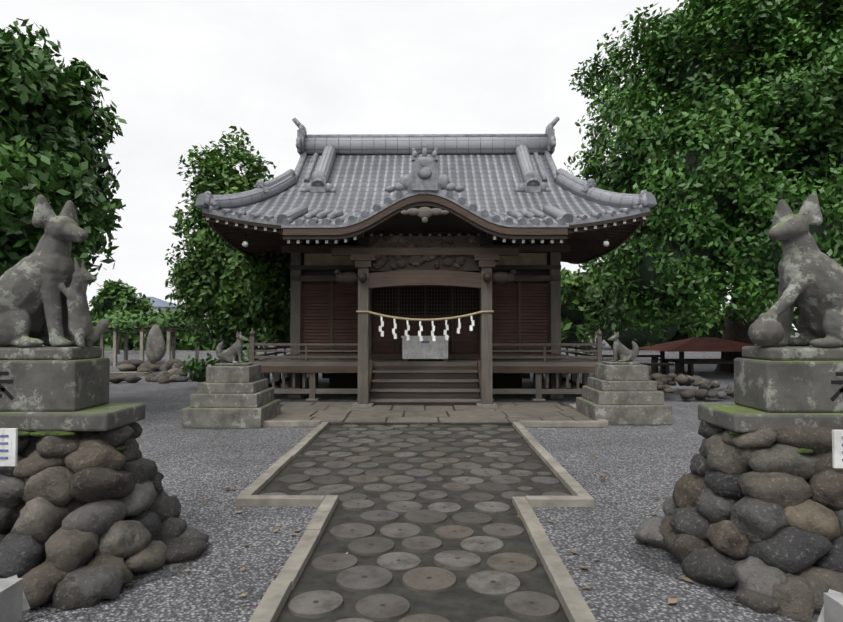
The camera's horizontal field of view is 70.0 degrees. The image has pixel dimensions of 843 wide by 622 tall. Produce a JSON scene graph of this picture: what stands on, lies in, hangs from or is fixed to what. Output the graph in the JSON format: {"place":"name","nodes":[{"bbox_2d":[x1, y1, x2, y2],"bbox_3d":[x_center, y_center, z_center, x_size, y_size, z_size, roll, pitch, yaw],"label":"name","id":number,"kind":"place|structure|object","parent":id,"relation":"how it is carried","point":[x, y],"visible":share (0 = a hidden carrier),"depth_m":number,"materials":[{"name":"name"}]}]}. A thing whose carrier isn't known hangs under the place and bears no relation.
{"place":"outdoors","nodes":[
{"label":"outdoors","id":0,"kind":"place"},
{"bbox_2d":[89,279,155,353],"bbox_3d":[-17.877,0.348,36.107,4.426,4.655,3.041,0,-2,1],"label":"small tree","id":1,"kind":"object","parent":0,"point":[128,299],"depth_m":35.62,"materials":[{"name":"green plant"}]},
{"bbox_2d":[135,291,179,313],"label":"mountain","id":2,"kind":"structure","parent":0,"point":[162,305],"depth_m":108.02,"materials":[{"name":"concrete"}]},
{"bbox_2d":[0,0,796,329],"label":"sky","id":3,"kind":"structure","parent":0,"point":[179,73],"materials":[{"name":"white"}]},
{"bbox_2d":[235,422,596,621],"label":"path kerbs and soil","id":4,"kind":"structure","parent":0,"point":[462,601],"depth_m":4.41,"materials":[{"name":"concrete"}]},
{"bbox_2d":[260,424,570,621],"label":"round paving stones","id":5,"kind":"object","parent":4,"relation":"on","point":[500,579],"visible":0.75,"depth_m":4.64,"materials":[{"name":"grey stone"}]},
{"bbox_2d":[21,332,819,621],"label":"gravel ground","id":6,"kind":"structure","parent":0,"point":[624,587],"depth_m":5.08,"materials":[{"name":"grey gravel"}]},
{"bbox_2d":[0,18,126,289],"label":"tree","id":7,"kind":"object","parent":6,"relation":"on","point":[56,162],"depth_m":8.91,"materials":[{"name":"green plant"}]},
{"bbox_2d":[0,422,208,610],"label":"stone pile","id":8,"kind":"object","parent":6,"relation":"on","point":[88,519],"visible":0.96,"depth_m":3.58,"materials":[{"name":"grey stone"}]},
{"bbox_2d":[0,346,145,430],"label":"pedestal block","id":9,"kind":"structure","parent":8,"relation":"on","point":[50,388],"depth_m":3.77,"materials":[{"name":"stone"}]},
{"bbox_2d":[0,372,13,399],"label":"inscription","id":10,"kind":"object","parent":9,"relation":"attached to","point":[6,392],"visible":1,"depth_m":3.76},
{"bbox_2d":[0,194,109,347],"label":"fox statue with cub","id":11,"kind":"object","parent":9,"relation":"on","point":[43,290],"visible":1,"depth_m":3.90,"materials":[{"name":"stone"}]},
{"bbox_2d":[110,359,188,376],"bbox_3d":[-9.543,1.956,20.510,2.755,0.592,3.279,0,-2,1],"label":"monument rock base","id":12,"kind":"object","parent":6,"relation":"on","point":[131,366],"visible":0.79,"depth_m":21.11,"materials":[{"name":"stone"}]},
{"bbox_2d":[146,324,165,361],"bbox_3d":[-9.513,1.149,21.559,0.715,1.360,0.320,0,-2,1],"label":"monument stone","id":13,"kind":"object","parent":12,"relation":"on","point":[155,347],"visible":1,"depth_m":21.44,"materials":[{"name":"grey stone"}]},
{"bbox_2d":[100,328,204,366],"bbox_3d":[-12.236,1.487,25.577,4.900,1.560,3.600,0,-2,1],"label":"pergola trellis","id":14,"kind":"object","parent":6,"relation":"on","point":[142,331],"visible":0.42,"depth_m":24.06,"materials":[{"name":"grey wood"}]},
{"bbox_2d":[89,308,204,338],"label":"pergola leaves","id":15,"kind":"object","parent":14,"relation":"on","point":[120,320],"visible":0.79,"depth_m":24.72,"materials":[{"name":"green plant"}]},
{"bbox_2d":[179,347,261,381],"bbox_3d":[-4.873,1.465,14.854,2.188,1.176,1.376,0,-2,1],"label":"shrub","id":16,"kind":"object","parent":6,"relation":"on","point":[193,364],"depth_m":14.94,"materials":[{"name":"green plant"}]},
{"bbox_2d":[164,126,290,351],"bbox_3d":[-4.762,-1.470,15.664,4.163,7.091,2.997,0,-2,1],"label":"tree","id":17,"kind":"object","parent":6,"relation":"on","point":[230,286],"depth_m":15.10,"materials":[{"name":"green plant"}]},
{"bbox_2d":[182,362,280,427],"bbox_3d":[-3.041,1.324,9.778,1.220,0.960,1.220,0,-2,1],"label":"stone pedestal","id":18,"kind":"object","parent":6,"relation":"on","point":[233,395],"visible":0.96,"depth_m":9.26,"materials":[{"name":"stone"}]},
{"bbox_2d":[216,332,247,362],"bbox_3d":[-3.084,0.591,9.800,0.527,0.513,0.207,0,-2,1],"label":"fox statue","id":19,"kind":"object","parent":18,"relation":"on","point":[233,353],"visible":1,"depth_m":9.74,"materials":[{"name":"stone"}]},
{"bbox_2d":[125,426,693,603],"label":"fallen leaves","id":20,"kind":"object","parent":6,"relation":"on","point":[673,600],"visible":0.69,"depth_m":4.61,"materials":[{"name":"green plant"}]},
{"bbox_2d":[0,428,842,621],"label":"signs","id":21,"kind":"object","parent":6,"relation":"on","point":[14,606],"visible":1,"depth_m":2.26,"materials":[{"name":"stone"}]},
{"bbox_2d":[109,368,733,399],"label":"rubble rocks","id":22,"kind":"object","parent":6,"relation":"on","point":[178,375],"visible":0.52,"depth_m":13.86,"materials":[{"name":"grey stone"}]},
{"bbox_2d":[246,194,604,408],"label":"shrine building","id":23,"kind":"structure","parent":6,"relation":"on","point":[510,277],"depth_m":12.38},
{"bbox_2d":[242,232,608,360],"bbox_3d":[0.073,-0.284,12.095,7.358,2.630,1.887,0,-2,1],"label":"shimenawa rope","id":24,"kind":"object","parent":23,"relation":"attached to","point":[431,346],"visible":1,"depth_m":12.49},
{"bbox_2d":[202,154,649,232],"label":"shrine roof tiles","id":25,"kind":"object","parent":23,"relation":"on","point":[490,183],"visible":0.44,"depth_m":13.34,"materials":[{"name":"grey tile"}]},
{"bbox_2d":[195,117,656,222],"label":"roof ridges","id":26,"kind":"object","parent":25,"relation":"on","point":[425,176],"visible":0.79,"depth_m":13.82,"materials":[{"name":"grey tile"}]},
{"bbox_2d":[202,212,649,263],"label":"roof eaves","id":27,"kind":"object","parent":23,"relation":"attached to","point":[585,241],"visible":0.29,"depth_m":12.73,"materials":[{"name":"brown wood"}]},
{"bbox_2d":[263,400,607,427],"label":"path apron flagstones","id":28,"kind":"object","parent":6,"relation":"on","point":[525,414],"visible":0.71,"depth_m":10.05,"materials":[{"name":"stone"}]},
{"bbox_2d":[576,361,671,424],"bbox_3d":[3.353,1.334,10.111,1.220,0.960,1.220,0,-2,1],"label":"stone pedestal","id":29,"kind":"object","parent":6,"relation":"on","point":[621,393],"visible":0.98,"depth_m":9.60,"materials":[{"name":"stone"}]},
{"bbox_2d":[608,332,638,361],"bbox_3d":[3.397,0.602,10.132,0.526,0.513,0.207,0,-2,1],"label":"fox statue","id":30,"kind":"object","parent":29,"relation":"on","point":[623,352],"visible":1,"depth_m":10.07,"materials":[{"name":"stone"}]},
{"bbox_2d":[602,337,756,375],"bbox_3d":[8.585,1.502,20.282,5.850,1.220,3.250,0,-2,1],"label":"pavilion","id":31,"kind":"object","parent":6,"relation":"on","point":[704,344],"visible":0.52,"depth_m":19.57,"materials":[{"name":"brown wood"}]},
{"bbox_2d":[564,0,842,372],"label":"tree","id":32,"kind":"object","parent":6,"relation":"on","point":[645,128],"depth_m":17.27,"materials":[{"name":"green plant"}]},
{"bbox_2d":[634,419,842,620],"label":"stone pile","id":33,"kind":"object","parent":6,"relation":"on","point":[754,520],"visible":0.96,"depth_m":3.53,"materials":[{"name":"grey stone"}]},
{"bbox_2d":[698,346,842,432],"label":"pedestal block","id":34,"kind":"structure","parent":33,"relation":"on","point":[777,387],"depth_m":3.72,"materials":[{"name":"stone"}]},
{"bbox_2d":[748,193,842,347],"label":"fox statue with jewel","id":35,"kind":"object","parent":34,"relation":"on","point":[810,273],"visible":1,"depth_m":3.84,"materials":[{"name":"stone"}]},
{"bbox_2d":[830,372,842,400],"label":"inscription","id":36,"kind":"object","parent":34,"relation":"attached to","point":[836,394],"visible":1,"depth_m":3.71,"materials":[{"name":"black stone"}]},
{"bbox_2d":[41,284,800,350],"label":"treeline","id":37,"kind":"object","parent":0,"point":[184,338],"depth_m":42.71,"materials":[{"name":"green plant"}]},
{"bbox_2d":[561,261,634,354],"bbox_3d":[5.802,-0.669,29.649,9.084,6.310,6.567,0,-2,1],"label":"tree","id":38,"kind":"object","parent":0,"point":[569,279],"depth_m":27.58,"materials":[{"name":"green plant"}]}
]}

